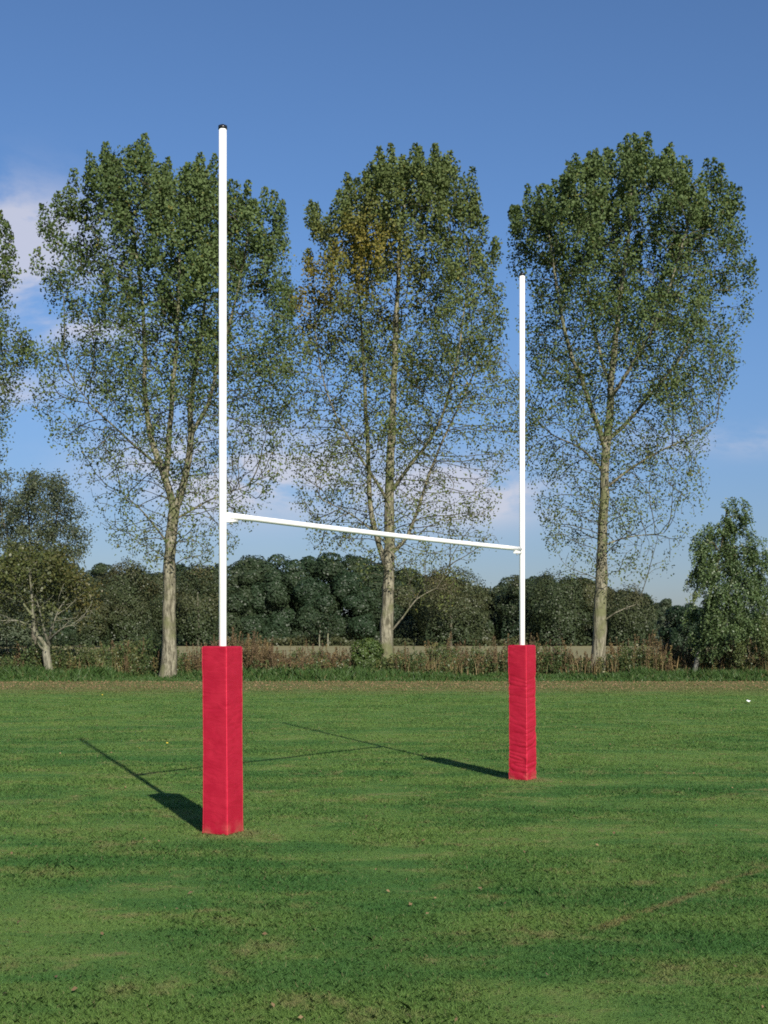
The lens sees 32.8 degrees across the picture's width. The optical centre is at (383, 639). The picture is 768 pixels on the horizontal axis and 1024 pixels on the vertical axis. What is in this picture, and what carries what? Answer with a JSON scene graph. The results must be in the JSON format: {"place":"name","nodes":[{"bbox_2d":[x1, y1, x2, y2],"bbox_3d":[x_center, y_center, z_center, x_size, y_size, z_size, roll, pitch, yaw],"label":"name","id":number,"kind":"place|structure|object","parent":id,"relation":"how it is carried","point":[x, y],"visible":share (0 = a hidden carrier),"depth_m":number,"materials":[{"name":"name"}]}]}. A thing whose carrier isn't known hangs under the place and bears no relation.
{"place":"outdoors","nodes":[
{"label":"outdoors","id":0,"kind":"place"},
{"bbox_2d":[0,646,752,663],"bbox_3d":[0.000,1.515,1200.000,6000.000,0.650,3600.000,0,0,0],"label":"stubble field","id":1,"kind":"structure","parent":0,"point":[580,650],"depth_m":176.94,"materials":[{"name":"plant"}]},
{"bbox_2d":[0,575,54,646],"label":"oak tree","id":2,"kind":"object","parent":1,"relation":"on","point":[8,631],"visible":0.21,"depth_m":206.00,"materials":[{"name":"green plant"}]},
{"bbox_2d":[0,460,97,645],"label":"ash tree","id":3,"kind":"object","parent":1,"relation":"on","point":[19,511],"visible":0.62,"depth_m":147.83,"materials":[{"name":"green plant"}]},
{"bbox_2d":[73,582,115,646],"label":"oak tree","id":4,"kind":"object","parent":1,"relation":"on","point":[106,617],"visible":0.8,"depth_m":203.14,"materials":[{"name":"green plant"}]},
{"bbox_2d":[91,557,162,645],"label":"oak tree","id":5,"kind":"object","parent":1,"relation":"on","point":[126,627],"visible":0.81,"depth_m":209.78,"materials":[{"name":"green plant"}]},
{"bbox_2d":[175,561,227,645],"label":"oak tree","id":6,"kind":"object","parent":1,"relation":"on","point":[184,610],"visible":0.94,"depth_m":224.50,"materials":[{"name":"green plant"}]},
{"bbox_2d":[299,607,337,645],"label":"birch tree","id":7,"kind":"object","parent":1,"relation":"on","point":[316,622],"visible":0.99,"depth_m":230.17,"materials":[{"name":"green plant"}]},
{"bbox_2d":[302,602,347,645],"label":"birch tree","id":8,"kind":"object","parent":1,"relation":"on","point":[332,621],"visible":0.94,"depth_m":230.18,"materials":[{"name":"green plant"}]},
{"bbox_2d":[0,629,756,645],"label":"woodland scrub","id":9,"kind":"object","parent":1,"relation":"on","point":[281,641],"visible":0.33,"depth_m":232.83,"materials":[{"name":"plant"}]},
{"bbox_2d":[0,552,767,645],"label":"woodland","id":10,"kind":"object","parent":1,"relation":"on","point":[265,598],"visible":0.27,"depth_m":242.86,"materials":[{"name":"green plant"}]},
{"bbox_2d":[410,564,498,645],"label":"oak tree","id":11,"kind":"object","parent":1,"relation":"on","point":[455,630],"visible":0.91,"depth_m":226.23,"materials":[{"name":"green plant"}]},
{"bbox_2d":[494,574,531,641],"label":"oak tree","id":12,"kind":"object","parent":1,"relation":"on","point":[506,614],"visible":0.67,"depth_m":236.48,"materials":[{"name":"green plant"}]},
{"bbox_2d":[525,568,592,645],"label":"oak tree","id":13,"kind":"object","parent":1,"relation":"on","point":[559,603],"visible":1,"depth_m":228.60,"materials":[{"name":"green plant"}]},
{"bbox_2d":[591,583,659,645],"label":"oak tree","id":14,"kind":"object","parent":1,"relation":"on","point":[629,621],"visible":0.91,"depth_m":226.35,"materials":[{"name":"green plant"}]},
{"bbox_2d":[656,598,672,645],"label":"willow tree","id":15,"kind":"object","parent":1,"relation":"on","point":[666,602],"visible":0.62,"depth_m":189.59,"materials":[{"name":"green plant"}]},
{"bbox_2d":[657,642,681,658],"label":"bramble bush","id":16,"kind":"object","parent":1,"relation":"on","point":[674,647],"visible":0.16,"depth_m":65.76,"materials":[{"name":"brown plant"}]},
{"bbox_2d":[657,602,700,654],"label":"holm oak","id":17,"kind":"object","parent":1,"relation":"on","point":[674,612],"visible":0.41,"depth_m":94.21,"materials":[{"name":"green plant"}]},
{"bbox_2d":[0,681,767,1023],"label":"playing field","id":18,"kind":"structure","parent":0,"point":[580,1005],"depth_m":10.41,"materials":[{"name":"green plant"}]},
{"bbox_2d":[218,124,524,645],"bbox_3d":[0.138,-1.301,14.570,0.084,7.042,5.794,0,0,35],"label":"rugby goal","id":19,"kind":"object","parent":18,"relation":"on","point":[225,516],"visible":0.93,"depth_m":12.24,"materials":[{"name":"white paint"}]},
{"bbox_2d":[202,646,242,834],"bbox_3d":[-1.512,0.942,12.238,0.286,1.754,0.285,0,0,27],"label":"post pad","id":20,"kind":"object","parent":19,"relation":"attached to","point":[222,699],"visible":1,"depth_m":12.13,"materials":[{"name":"red fabric"}]},
{"bbox_2d":[508,645,535,780],"bbox_3d":[1.789,0.948,16.901,0.277,1.745,0.280,0,0,34],"label":"post pad","id":21,"kind":"object","parent":19,"relation":"attached to","point":[522,708],"visible":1,"depth_m":16.80,"materials":[{"name":"red fabric"}]},
{"bbox_2d":[0,680,767,1023],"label":"fallen leaves","id":22,"kind":"object","parent":18,"relation":"on","point":[360,688],"visible":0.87,"depth_m":50.67,"materials":[{"name":"brown plant"}]},
{"bbox_2d":[0,665,767,681],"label":"verge grass","id":23,"kind":"structure","parent":0,"point":[96,673],"depth_m":57.47,"materials":[{"name":"green plant"}]},
{"bbox_2d":[0,652,767,674],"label":"dry grass","id":24,"kind":"structure","parent":0,"point":[429,667],"depth_m":61.64,"materials":[{"name":"plant"}]},
{"bbox_2d":[0,0,767,614],"label":"sky","id":25,"kind":"structure","parent":0,"point":[306,93],"materials":[{"name":"blue"}]},
{"label":"grass verge","id":26,"kind":"structure","parent":0,"visible":0},
{"bbox_2d":[0,209,34,482],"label":"poplar tree","id":27,"kind":"object","parent":26,"relation":"on","point":[6,276],"visible":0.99,"depth_m":62.19,"materials":[{"name":"green plant"}]},
{"bbox_2d":[0,537,106,671],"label":"thorn tree","id":28,"kind":"object","parent":26,"relation":"on","point":[57,568],"visible":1,"depth_m":60.60,"materials":[{"name":"green plant"}]},
{"bbox_2d":[24,133,306,677],"bbox_3d":[-9.814,-10.665,60.431,12.740,25.249,12.879,0,0,0],"label":"poplar tree","id":29,"kind":"object","parent":26,"relation":"on","point":[159,199],"visible":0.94,"depth_m":58.68,"materials":[{"name":"green plant"}]},
{"bbox_2d":[349,637,383,666],"bbox_3d":[-0.780,0.808,62.444,1.664,1.820,1.397,0,0,-15],"label":"elder shrub","id":30,"kind":"object","parent":26,"relation":"on","point":[374,647],"visible":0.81,"depth_m":62.01,"materials":[{"name":"green plant"}]},
{"bbox_2d":[0,633,767,675],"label":"nettle weeds","id":31,"kind":"object","parent":26,"relation":"on","point":[149,653],"visible":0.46,"depth_m":61.92,"materials":[{"name":"green plant"}]},
{"bbox_2d":[5,627,766,674],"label":"dock weeds","id":32,"kind":"object","parent":26,"relation":"on","point":[263,656],"visible":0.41,"depth_m":62.35,"materials":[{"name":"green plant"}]},
{"bbox_2d":[272,142,540,663],"bbox_3d":[0.740,-10.974,63.155,12.363,25.854,12.428,0,0,44],"label":"poplar tree","id":33,"kind":"object","parent":26,"relation":"on","point":[386,180],"visible":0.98,"depth_m":62.05,"materials":[{"name":"green plant"}]},
{"bbox_2d":[505,131,761,672],"bbox_3d":[11.805,-11.406,63.604,11.721,26.679,12.410,0,0,0],"label":"poplar tree","id":34,"kind":"object","parent":26,"relation":"on","point":[634,170],"visible":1,"depth_m":61.95,"materials":[{"name":"green plant"}]},
{"bbox_2d":[680,497,767,671],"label":"weeping birch","id":35,"kind":"object","parent":26,"relation":"on","point":[708,574],"visible":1,"depth_m":60.65,"materials":[{"name":"green plant"}]}
]}

